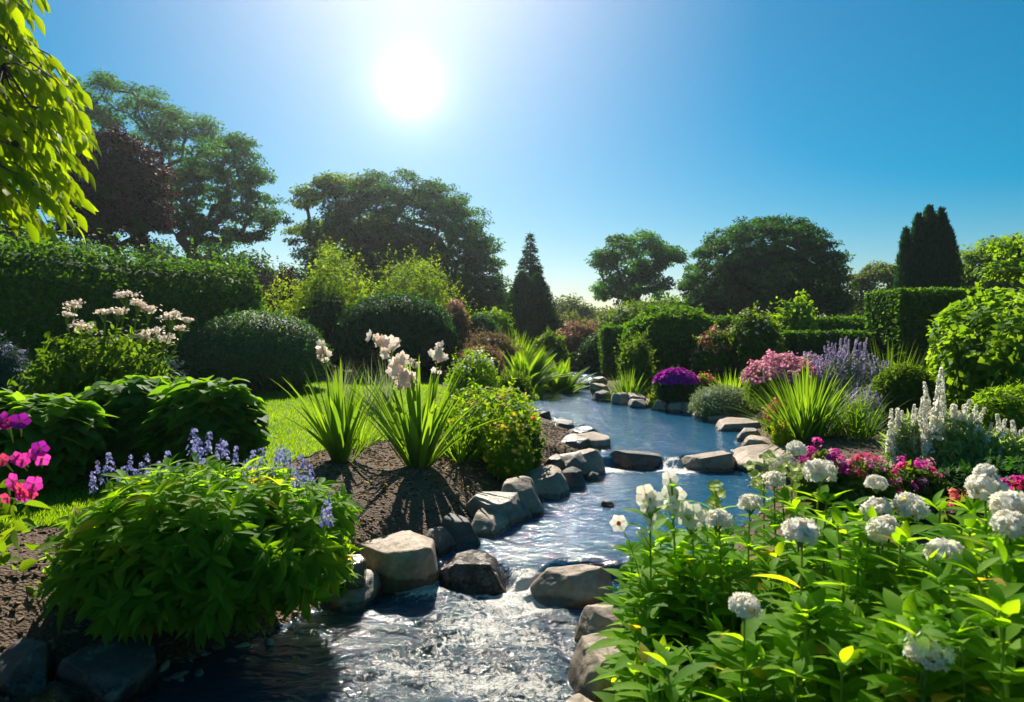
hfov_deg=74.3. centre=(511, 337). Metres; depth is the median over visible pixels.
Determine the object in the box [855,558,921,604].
white phlox
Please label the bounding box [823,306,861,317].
round tree
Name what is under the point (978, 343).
broadleaf shrub
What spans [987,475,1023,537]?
magenta phlox
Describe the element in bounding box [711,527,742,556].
white phlox
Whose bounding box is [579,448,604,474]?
boulder
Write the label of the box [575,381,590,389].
stone slab
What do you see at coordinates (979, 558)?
white phlox
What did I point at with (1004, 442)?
white spire plant
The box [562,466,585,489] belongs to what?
boulder
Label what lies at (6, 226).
round tree
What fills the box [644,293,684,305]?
round tree
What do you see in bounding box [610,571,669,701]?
white phlox
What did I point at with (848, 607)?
white phlox
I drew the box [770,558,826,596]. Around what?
white phlox
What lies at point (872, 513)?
white phlox
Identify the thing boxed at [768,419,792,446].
yellow plant
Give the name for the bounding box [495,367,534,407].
green shrub
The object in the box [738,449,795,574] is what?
lime spurge
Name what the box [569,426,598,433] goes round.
boulder
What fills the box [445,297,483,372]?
rose shrub
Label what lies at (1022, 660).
white phlox
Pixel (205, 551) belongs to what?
blue spike bush
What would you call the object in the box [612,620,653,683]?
white phlox
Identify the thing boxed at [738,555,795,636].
white phlox
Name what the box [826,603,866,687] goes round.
white phlox
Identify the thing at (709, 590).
white phlox
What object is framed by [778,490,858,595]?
white phlox
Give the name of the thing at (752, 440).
boulder
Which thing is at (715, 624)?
white phlox
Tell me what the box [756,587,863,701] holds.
white phlox
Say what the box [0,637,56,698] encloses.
boulder
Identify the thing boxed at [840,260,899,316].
round tree
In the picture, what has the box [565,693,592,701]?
boulder
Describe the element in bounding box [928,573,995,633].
white phlox
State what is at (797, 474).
lime spurge
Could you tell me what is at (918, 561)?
white phlox
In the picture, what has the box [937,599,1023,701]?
white phlox
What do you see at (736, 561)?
white phlox
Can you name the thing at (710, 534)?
white phlox
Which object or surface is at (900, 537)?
white phlox
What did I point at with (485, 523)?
boulder
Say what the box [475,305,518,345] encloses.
green shrub
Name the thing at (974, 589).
white phlox
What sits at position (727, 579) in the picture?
white phlox
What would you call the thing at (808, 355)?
pink flower mass
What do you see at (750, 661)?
white phlox
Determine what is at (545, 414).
boulder
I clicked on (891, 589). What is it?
white phlox
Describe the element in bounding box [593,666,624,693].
leafy shoot
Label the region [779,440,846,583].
white phlox
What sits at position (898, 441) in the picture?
white spire plant
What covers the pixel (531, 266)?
spruce tree
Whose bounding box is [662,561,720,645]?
white phlox
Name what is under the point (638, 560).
leafy shoot
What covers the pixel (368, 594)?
boulder
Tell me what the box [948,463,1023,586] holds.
white phlox
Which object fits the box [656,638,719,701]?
white phlox
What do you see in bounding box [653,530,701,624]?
white phlox
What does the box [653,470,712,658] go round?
white mallow
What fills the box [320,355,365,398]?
feather grass
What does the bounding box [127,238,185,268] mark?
round tree
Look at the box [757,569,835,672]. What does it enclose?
white phlox
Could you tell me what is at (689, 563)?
white phlox
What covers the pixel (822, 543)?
white phlox
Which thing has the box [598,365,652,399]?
arching grass
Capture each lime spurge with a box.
[694,479,745,566]
[698,507,721,584]
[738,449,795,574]
[776,456,805,561]
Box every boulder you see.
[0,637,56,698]
[9,681,81,701]
[56,637,157,701]
[322,569,380,611]
[330,554,366,589]
[358,530,438,594]
[425,526,456,556]
[439,550,506,595]
[440,513,480,548]
[466,491,533,525]
[471,508,509,538]
[501,476,543,516]
[521,465,569,499]
[530,564,612,608]
[539,411,550,418]
[544,454,564,470]
[550,419,574,428]
[559,451,589,478]
[560,433,589,449]
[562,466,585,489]
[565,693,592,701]
[566,633,619,701]
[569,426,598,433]
[574,604,621,641]
[576,432,610,448]
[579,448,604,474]
[585,472,600,481]
[590,383,609,393]
[591,376,607,384]
[592,390,611,401]
[601,501,613,507]
[609,450,661,468]
[611,392,628,404]
[628,393,647,401]
[628,399,648,408]
[651,400,667,411]
[667,400,686,412]
[680,401,695,414]
[681,450,735,471]
[693,411,705,419]
[706,413,757,423]
[715,417,760,431]
[732,444,794,474]
[735,428,760,441]
[741,435,774,446]
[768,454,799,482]
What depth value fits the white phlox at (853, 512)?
2.28 m
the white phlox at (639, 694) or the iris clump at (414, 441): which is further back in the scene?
the iris clump at (414, 441)
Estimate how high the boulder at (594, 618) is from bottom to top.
0.293 m
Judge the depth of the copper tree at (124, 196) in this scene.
26.32 m
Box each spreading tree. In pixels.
[8,68,230,267]
[150,129,293,270]
[280,169,393,264]
[583,227,690,307]
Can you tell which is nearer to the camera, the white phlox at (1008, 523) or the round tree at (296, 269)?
the white phlox at (1008, 523)
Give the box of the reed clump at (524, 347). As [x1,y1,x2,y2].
[499,329,550,365]
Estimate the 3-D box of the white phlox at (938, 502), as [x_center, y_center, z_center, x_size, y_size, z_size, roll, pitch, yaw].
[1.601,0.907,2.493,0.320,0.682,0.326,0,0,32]
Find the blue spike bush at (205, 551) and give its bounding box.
[31,428,366,651]
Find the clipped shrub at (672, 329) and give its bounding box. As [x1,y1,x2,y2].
[617,297,718,379]
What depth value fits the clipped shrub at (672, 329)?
16.56 m
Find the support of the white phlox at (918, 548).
on the ground at (74, 642)
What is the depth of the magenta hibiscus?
2.39 m
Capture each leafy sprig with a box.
[28,578,59,602]
[319,544,362,605]
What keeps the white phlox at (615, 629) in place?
on the ground at (74, 642)
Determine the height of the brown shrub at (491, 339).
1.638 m
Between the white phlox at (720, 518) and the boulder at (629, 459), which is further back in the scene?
the boulder at (629, 459)
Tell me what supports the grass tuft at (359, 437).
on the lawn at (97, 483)
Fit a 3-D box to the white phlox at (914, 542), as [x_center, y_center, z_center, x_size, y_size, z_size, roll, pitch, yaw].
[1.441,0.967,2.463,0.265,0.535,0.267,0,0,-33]
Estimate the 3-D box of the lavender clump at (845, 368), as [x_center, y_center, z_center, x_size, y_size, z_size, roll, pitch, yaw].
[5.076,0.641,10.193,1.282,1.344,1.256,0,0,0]
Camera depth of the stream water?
3.80 m
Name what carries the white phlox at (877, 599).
on the ground at (74, 642)
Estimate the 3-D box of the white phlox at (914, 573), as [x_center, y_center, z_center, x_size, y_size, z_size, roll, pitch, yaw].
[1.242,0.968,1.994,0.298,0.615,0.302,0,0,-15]
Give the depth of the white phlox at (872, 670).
1.66 m
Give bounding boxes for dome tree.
[288,167,511,317]
[677,213,861,317]
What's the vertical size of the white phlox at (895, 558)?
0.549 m
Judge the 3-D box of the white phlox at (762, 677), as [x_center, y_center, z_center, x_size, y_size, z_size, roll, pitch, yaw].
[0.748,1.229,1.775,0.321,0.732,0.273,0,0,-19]
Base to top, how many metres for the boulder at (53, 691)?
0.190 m
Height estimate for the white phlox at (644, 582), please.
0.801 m
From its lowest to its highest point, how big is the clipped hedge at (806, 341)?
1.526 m
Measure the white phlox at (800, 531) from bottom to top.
0.996 m
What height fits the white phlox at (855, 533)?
0.765 m
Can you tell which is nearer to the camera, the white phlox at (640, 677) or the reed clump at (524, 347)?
the white phlox at (640, 677)
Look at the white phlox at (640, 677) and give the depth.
2.16 m
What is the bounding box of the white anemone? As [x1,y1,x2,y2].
[609,515,638,573]
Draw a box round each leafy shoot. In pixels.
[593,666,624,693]
[599,586,623,639]
[620,550,665,625]
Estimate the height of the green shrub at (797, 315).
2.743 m
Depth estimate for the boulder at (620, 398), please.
13.85 m
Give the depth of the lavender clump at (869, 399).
8.79 m
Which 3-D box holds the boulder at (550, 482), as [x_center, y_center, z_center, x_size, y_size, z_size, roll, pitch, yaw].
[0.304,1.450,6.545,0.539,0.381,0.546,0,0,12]
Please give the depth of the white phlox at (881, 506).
2.18 m
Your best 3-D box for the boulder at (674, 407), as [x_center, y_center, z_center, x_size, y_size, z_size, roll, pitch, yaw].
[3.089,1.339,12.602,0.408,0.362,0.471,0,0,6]
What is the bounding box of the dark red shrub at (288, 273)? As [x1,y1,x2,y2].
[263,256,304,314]
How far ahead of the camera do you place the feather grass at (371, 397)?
10.51 m
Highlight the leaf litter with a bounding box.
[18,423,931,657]
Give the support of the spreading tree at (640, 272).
on the ground at (74, 642)
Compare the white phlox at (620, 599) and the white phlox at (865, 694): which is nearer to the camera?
the white phlox at (865, 694)
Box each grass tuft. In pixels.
[351,406,383,448]
[436,409,484,463]
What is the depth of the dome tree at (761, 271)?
35.35 m
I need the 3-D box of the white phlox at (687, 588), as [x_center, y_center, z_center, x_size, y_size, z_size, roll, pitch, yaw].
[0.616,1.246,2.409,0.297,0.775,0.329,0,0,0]
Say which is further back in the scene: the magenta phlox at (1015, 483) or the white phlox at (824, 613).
the magenta phlox at (1015, 483)
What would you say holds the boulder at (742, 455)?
on the ground at (74, 642)
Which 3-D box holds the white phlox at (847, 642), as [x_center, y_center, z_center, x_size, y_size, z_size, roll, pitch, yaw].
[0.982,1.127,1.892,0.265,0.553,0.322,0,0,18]
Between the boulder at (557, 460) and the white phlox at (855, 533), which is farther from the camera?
the boulder at (557, 460)
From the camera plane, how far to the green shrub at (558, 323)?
33.40 m
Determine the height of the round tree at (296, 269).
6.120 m
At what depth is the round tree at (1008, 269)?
14.95 m
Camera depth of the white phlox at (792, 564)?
2.46 m
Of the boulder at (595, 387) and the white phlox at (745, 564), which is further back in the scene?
the boulder at (595, 387)
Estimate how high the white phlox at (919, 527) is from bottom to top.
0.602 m
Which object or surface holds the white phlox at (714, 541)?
on the ground at (74, 642)
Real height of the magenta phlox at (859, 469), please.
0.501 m
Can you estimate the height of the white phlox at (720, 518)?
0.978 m
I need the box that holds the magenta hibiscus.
[0,411,68,571]
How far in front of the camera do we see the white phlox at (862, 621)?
1.78 m
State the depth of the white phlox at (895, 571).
2.12 m
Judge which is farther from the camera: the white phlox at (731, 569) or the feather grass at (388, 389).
the feather grass at (388, 389)
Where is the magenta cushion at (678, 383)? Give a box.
[651,361,700,404]
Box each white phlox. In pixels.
[586,541,657,680]
[588,592,665,695]
[592,652,660,701]
[596,539,642,690]
[601,588,682,701]
[602,633,642,701]
[607,566,634,668]
[608,608,672,701]
[609,642,693,701]
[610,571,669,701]
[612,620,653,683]
[613,635,713,701]
[614,546,677,650]
[620,534,664,596]
[620,575,694,697]
[620,577,673,656]
[621,638,727,701]
[625,541,670,571]
[637,531,689,609]
[640,593,668,663]
[642,562,708,698]
[652,557,711,668]
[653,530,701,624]
[653,583,699,668]
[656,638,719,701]
[658,528,688,567]
[658,560,735,658]
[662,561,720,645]
[663,577,766,685]
[663,664,716,701]
[664,545,733,602]
[667,538,729,655]
[669,553,715,613]
[672,591,708,664]
[684,613,758,698]
[687,630,740,697]
[688,508,752,633]
[688,528,711,549]
[690,526,757,640]
[691,551,757,590]
[691,648,773,701]
[698,631,744,701]
[700,527,741,551]
[700,561,775,636]
[701,632,797,701]
[706,592,779,701]
[710,574,779,680]
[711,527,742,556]
[714,559,760,631]
[714,638,791,701]
[717,559,744,603]
[724,493,777,592]
[724,556,766,591]
[725,662,829,701]
[727,563,765,630]
[733,548,747,561]
[735,531,772,629]
[735,570,792,624]
[738,471,810,564]
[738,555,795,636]
[747,541,797,630]
[750,551,804,584]
[753,485,811,583]
[753,516,852,686]
[755,588,786,640]
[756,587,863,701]
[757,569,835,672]
[758,600,830,701]
[759,490,833,640]
[759,558,803,627]
[759,595,849,698]
[762,638,826,701]
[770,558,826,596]
[775,603,850,701]
[776,569,826,599]
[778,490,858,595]
[778,523,829,589]
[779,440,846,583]
[793,544,895,685]
[794,634,867,701]
[796,529,848,589]
[797,626,866,683]
[799,616,853,697]
[803,511,827,567]
[805,504,889,608]
[809,496,896,570]
[813,514,836,570]
[813,523,898,684]
[816,575,861,627]
[822,502,906,617]
[826,598,874,687]
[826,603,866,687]
[827,617,919,701]
[830,514,910,619]
[833,615,886,674]
[836,499,880,616]
[838,525,907,604]
[843,640,856,673]
[844,612,920,701]
[845,589,948,673]
[846,643,950,701]
[847,633,930,701]
[848,496,898,587]
[848,589,886,666]
[850,587,954,694]
[852,520,925,604]
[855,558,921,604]
[860,625,980,701]
[861,618,880,664]
[861,645,958,695]
[863,474,930,568]
[866,506,925,617]
[869,603,972,701]
[875,537,924,554]
[878,623,972,701]
[880,604,993,700]
[882,562,908,580]
[884,549,961,608]
[884,583,904,606]
[888,490,933,545]
[890,588,970,685]
[892,556,914,567]
[895,607,1023,701]
[897,552,984,674]
[898,562,951,598]
[898,566,939,589]
[899,537,998,658]
[913,532,974,595]
[916,489,964,591]
[919,656,1013,701]
[922,494,989,572]
[925,562,1023,666]
[926,508,984,587]
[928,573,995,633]
[937,547,1023,700]
[937,572,1023,657]
[937,579,1023,701]
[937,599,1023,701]
[945,525,988,592]
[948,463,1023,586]
[951,659,998,694]
[953,533,1023,666]
[955,535,1023,638]
[956,530,999,536]
[956,554,990,578]
[958,508,1023,626]
[959,515,991,572]
[964,623,1023,684]
[970,490,1023,577]
[973,530,1000,539]
[977,515,1023,580]
[1010,666,1023,697]
[1019,649,1023,685]
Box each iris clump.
[271,339,422,462]
[346,329,510,467]
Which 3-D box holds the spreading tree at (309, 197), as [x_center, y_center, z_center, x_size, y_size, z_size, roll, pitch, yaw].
[-10.330,-4.440,40.037,6.878,10.987,4.447,0,0,0]
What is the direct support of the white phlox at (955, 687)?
on the ground at (74, 642)
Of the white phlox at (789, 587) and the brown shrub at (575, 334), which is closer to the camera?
the white phlox at (789, 587)
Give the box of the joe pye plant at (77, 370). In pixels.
[7,289,194,400]
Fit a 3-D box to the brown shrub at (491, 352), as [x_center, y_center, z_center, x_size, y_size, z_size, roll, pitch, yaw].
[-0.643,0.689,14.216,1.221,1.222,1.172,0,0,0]
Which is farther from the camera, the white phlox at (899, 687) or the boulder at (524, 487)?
the boulder at (524, 487)
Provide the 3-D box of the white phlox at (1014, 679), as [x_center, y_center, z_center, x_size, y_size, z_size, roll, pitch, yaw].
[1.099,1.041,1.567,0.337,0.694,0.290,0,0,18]
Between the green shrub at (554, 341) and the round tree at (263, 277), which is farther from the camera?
the round tree at (263, 277)
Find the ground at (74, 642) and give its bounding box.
[0,364,938,701]
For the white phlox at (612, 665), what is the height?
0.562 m
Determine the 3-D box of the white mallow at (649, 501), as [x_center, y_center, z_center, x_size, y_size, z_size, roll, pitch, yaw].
[0.498,1.096,2.396,0.298,1.148,0.263,0,0,-34]
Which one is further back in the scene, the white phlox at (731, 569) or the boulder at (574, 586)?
the boulder at (574, 586)
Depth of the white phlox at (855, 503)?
2.48 m
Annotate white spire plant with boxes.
[876,396,928,473]
[904,367,997,470]
[973,413,1023,462]
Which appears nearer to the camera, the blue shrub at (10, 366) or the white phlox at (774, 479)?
the white phlox at (774, 479)
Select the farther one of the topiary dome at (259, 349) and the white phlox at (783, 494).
the topiary dome at (259, 349)
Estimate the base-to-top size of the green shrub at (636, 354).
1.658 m
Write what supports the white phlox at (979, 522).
on the ground at (74, 642)
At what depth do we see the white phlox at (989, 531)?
2.80 m
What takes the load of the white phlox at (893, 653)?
on the ground at (74, 642)
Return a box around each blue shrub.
[0,330,43,393]
[153,355,188,383]
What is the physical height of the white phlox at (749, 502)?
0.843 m
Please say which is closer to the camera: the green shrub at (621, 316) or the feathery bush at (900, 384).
the feathery bush at (900, 384)
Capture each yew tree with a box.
[503,270,557,355]
[892,203,967,289]
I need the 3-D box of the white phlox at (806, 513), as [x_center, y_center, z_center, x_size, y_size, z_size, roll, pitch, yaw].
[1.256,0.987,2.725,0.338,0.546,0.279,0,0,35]
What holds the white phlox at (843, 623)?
on the ground at (74, 642)
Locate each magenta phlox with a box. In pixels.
[789,437,850,518]
[829,452,901,514]
[890,454,949,521]
[936,488,984,535]
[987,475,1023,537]
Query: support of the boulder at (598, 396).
in the stream water
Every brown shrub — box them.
[451,325,529,367]
[457,342,507,384]
[556,313,601,368]
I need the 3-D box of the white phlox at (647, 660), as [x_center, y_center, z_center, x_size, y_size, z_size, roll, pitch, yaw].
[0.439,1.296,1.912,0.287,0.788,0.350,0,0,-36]
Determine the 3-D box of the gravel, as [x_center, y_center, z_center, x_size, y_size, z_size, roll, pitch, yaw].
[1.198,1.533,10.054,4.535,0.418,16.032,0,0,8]
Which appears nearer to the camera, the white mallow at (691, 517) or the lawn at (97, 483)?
the white mallow at (691, 517)
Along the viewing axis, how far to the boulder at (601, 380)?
18.97 m
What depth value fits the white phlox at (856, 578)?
1.99 m
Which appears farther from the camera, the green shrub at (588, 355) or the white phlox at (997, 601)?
the green shrub at (588, 355)
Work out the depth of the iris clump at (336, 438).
6.40 m
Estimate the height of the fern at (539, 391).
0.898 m
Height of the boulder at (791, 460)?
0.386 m
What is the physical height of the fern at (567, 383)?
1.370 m
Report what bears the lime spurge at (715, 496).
on the ground at (74, 642)
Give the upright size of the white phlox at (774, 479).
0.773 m
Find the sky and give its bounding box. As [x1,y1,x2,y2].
[1,0,1023,316]
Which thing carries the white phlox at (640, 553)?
on the ground at (74, 642)
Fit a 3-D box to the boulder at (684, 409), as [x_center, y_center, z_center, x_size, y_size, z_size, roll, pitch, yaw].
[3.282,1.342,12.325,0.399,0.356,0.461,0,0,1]
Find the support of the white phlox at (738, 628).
on the ground at (74, 642)
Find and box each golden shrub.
[261,237,381,372]
[361,242,472,317]
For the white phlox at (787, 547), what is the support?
on the ground at (74, 642)
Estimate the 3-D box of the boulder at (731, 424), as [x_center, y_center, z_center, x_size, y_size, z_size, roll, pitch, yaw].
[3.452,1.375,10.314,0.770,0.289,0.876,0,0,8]
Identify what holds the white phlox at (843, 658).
on the ground at (74, 642)
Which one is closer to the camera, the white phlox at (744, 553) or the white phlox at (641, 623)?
the white phlox at (641, 623)
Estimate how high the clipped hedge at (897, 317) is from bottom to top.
2.556 m
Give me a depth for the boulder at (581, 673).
3.08 m
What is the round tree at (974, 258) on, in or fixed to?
on the ground at (74, 642)
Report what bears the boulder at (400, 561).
on the ground at (74, 642)
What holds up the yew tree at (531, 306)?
on the ground at (74, 642)
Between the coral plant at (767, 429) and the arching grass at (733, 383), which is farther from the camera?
the arching grass at (733, 383)
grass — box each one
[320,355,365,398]
[343,355,395,413]
[360,352,399,404]
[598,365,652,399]
[701,366,750,396]
[723,362,887,441]
[811,378,905,440]
[850,337,927,385]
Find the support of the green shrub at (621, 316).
on the ground at (74, 642)
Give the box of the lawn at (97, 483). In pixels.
[2,382,455,529]
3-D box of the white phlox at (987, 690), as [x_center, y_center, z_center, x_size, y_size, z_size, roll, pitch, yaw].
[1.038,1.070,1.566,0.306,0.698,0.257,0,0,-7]
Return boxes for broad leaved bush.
[0,388,118,494]
[66,375,180,477]
[130,375,278,477]
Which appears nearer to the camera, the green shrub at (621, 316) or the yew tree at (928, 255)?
the yew tree at (928, 255)
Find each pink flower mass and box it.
[739,349,823,413]
[802,351,830,396]
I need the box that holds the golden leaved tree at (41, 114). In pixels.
[0,0,101,245]
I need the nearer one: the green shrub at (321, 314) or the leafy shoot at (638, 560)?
the leafy shoot at (638, 560)
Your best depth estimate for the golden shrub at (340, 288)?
21.03 m
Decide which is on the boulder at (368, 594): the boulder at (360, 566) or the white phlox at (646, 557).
the boulder at (360, 566)
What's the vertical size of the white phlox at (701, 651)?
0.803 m
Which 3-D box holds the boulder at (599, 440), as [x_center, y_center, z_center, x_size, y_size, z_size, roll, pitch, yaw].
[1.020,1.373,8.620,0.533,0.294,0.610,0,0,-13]
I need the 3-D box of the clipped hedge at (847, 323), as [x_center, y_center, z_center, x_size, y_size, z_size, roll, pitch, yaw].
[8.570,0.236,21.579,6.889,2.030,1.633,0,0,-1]
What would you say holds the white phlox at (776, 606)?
on the ground at (74, 642)
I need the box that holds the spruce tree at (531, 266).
[505,232,554,315]
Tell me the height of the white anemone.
0.983 m
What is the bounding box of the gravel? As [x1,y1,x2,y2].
[156,389,773,681]
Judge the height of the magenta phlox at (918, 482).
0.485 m
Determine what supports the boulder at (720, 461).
on the ground at (74, 642)
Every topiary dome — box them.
[174,305,333,392]
[325,289,461,377]
[467,309,501,343]
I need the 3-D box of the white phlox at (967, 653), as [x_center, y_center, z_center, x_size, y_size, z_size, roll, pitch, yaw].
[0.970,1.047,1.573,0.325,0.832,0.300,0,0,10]
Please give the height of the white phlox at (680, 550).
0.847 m
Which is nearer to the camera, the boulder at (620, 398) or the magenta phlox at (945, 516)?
the magenta phlox at (945, 516)
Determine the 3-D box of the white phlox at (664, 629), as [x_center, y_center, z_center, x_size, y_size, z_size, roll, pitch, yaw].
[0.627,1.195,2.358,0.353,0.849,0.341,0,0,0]
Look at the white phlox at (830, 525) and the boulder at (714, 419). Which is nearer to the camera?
the white phlox at (830, 525)
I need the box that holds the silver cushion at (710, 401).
[687,381,758,420]
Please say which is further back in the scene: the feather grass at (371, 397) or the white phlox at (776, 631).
the feather grass at (371, 397)
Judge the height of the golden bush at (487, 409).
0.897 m
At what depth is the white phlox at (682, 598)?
2.36 m
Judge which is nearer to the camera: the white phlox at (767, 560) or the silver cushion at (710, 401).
the white phlox at (767, 560)
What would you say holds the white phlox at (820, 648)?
on the ground at (74, 642)
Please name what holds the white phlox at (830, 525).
on the ground at (74, 642)
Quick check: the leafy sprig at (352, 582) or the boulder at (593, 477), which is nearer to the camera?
the leafy sprig at (352, 582)
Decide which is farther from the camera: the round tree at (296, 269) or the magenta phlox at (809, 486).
the round tree at (296, 269)
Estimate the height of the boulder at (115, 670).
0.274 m
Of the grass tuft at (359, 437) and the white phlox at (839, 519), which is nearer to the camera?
the white phlox at (839, 519)
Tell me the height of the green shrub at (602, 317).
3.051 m
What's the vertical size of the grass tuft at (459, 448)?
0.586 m
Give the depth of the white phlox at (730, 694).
1.90 m
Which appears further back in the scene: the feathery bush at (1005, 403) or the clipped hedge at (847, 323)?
the clipped hedge at (847, 323)
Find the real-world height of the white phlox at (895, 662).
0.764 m
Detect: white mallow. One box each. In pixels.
[606,484,691,692]
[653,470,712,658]
[660,501,734,656]
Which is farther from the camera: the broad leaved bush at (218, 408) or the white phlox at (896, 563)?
the broad leaved bush at (218, 408)
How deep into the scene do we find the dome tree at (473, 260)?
38.70 m
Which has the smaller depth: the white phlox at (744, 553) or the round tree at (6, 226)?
the white phlox at (744, 553)
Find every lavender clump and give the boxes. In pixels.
[811,335,889,415]
[841,383,886,428]
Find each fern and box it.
[497,347,576,388]
[530,381,562,399]
[542,358,597,392]
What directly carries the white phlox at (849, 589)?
on the ground at (74, 642)
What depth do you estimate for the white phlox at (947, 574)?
1.76 m
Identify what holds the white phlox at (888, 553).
on the ground at (74, 642)
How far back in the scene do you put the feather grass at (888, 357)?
11.58 m
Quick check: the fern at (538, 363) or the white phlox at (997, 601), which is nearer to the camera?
the white phlox at (997, 601)
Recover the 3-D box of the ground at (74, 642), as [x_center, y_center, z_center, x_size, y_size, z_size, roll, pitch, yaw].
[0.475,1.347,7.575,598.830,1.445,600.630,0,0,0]
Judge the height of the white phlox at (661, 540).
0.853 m
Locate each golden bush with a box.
[434,375,544,462]
[480,410,538,480]
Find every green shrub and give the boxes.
[289,276,348,375]
[301,220,357,300]
[438,344,499,405]
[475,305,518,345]
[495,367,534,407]
[515,418,545,471]
[529,324,572,367]
[546,304,585,335]
[571,332,600,372]
[584,305,624,334]
[596,297,670,327]
[613,328,657,392]
[728,301,785,382]
[770,289,821,330]
[921,459,998,512]
[970,449,1023,488]
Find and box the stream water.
[139,371,773,701]
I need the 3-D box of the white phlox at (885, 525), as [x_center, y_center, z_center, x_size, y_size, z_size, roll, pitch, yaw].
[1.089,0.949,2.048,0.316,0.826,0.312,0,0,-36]
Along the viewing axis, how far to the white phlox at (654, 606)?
2.28 m
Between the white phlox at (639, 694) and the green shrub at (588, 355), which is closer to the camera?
the white phlox at (639, 694)
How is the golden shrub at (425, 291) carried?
on the ground at (74, 642)
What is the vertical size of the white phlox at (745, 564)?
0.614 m
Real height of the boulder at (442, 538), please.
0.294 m
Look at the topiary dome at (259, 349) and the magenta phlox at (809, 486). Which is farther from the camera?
the topiary dome at (259, 349)
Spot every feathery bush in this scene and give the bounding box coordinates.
[862,351,946,424]
[961,375,1023,434]
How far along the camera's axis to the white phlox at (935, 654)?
1.49 m
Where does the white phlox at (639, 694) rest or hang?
on the ground at (74, 642)
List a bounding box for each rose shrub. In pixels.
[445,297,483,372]
[688,319,739,384]
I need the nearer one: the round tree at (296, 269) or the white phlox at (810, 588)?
the white phlox at (810, 588)
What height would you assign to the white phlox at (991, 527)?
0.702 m
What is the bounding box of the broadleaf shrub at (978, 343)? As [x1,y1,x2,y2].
[925,261,1023,414]
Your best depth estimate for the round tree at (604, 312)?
51.98 m
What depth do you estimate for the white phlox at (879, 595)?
1.81 m
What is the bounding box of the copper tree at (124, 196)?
[52,122,182,257]
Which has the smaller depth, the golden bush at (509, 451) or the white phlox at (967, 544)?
the white phlox at (967, 544)
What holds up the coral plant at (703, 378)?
on the ground at (74, 642)
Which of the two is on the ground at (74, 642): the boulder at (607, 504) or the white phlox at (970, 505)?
the white phlox at (970, 505)
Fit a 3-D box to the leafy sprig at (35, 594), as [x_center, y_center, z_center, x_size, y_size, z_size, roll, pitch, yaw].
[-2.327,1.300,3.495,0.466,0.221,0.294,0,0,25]
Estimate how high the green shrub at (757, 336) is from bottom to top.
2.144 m
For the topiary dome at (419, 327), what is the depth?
18.28 m
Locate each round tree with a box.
[0,206,102,258]
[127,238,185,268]
[177,243,250,273]
[231,247,284,308]
[273,261,307,277]
[551,293,597,323]
[589,308,620,319]
[591,307,604,316]
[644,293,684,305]
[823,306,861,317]
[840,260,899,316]
[958,232,1023,297]
[970,233,1023,285]
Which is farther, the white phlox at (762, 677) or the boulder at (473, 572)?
the boulder at (473, 572)
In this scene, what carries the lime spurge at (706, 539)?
on the ground at (74, 642)
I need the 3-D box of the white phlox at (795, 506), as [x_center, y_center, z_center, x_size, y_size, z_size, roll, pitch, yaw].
[1.088,0.944,2.527,0.335,0.759,0.314,0,0,0]
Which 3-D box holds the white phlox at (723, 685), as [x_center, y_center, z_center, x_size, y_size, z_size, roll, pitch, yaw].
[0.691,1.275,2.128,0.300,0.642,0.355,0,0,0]
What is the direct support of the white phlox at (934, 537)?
on the ground at (74, 642)
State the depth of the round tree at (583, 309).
60.75 m
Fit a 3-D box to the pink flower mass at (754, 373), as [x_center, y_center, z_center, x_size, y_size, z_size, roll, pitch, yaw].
[4.276,0.738,10.606,1.294,1.115,1.350,0,0,40]
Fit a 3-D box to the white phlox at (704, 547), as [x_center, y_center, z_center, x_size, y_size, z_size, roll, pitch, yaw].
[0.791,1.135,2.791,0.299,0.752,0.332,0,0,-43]
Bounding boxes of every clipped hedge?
[0,207,267,385]
[596,323,625,376]
[710,313,867,332]
[727,328,880,372]
[863,285,976,374]
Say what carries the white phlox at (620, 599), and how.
on the ground at (74, 642)
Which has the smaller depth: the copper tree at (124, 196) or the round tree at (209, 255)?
the copper tree at (124, 196)
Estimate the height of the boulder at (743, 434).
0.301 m
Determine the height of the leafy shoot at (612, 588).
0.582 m
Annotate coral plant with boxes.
[697,370,719,389]
[757,397,789,438]
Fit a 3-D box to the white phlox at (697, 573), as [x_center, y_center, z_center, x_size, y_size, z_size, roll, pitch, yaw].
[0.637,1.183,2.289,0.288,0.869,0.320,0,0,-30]
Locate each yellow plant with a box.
[646,386,656,407]
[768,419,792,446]
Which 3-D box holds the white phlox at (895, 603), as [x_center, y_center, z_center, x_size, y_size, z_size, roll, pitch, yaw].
[0.960,1.052,1.651,0.276,0.855,0.309,0,0,-34]
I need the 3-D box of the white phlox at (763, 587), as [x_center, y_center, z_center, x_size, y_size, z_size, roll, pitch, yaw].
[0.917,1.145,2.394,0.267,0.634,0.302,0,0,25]
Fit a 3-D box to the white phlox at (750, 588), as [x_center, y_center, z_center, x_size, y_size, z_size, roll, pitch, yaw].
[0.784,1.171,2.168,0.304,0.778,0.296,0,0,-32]
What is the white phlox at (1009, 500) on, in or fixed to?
on the ground at (74, 642)
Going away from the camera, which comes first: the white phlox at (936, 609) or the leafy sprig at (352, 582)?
the white phlox at (936, 609)
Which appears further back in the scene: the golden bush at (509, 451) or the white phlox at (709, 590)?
the golden bush at (509, 451)

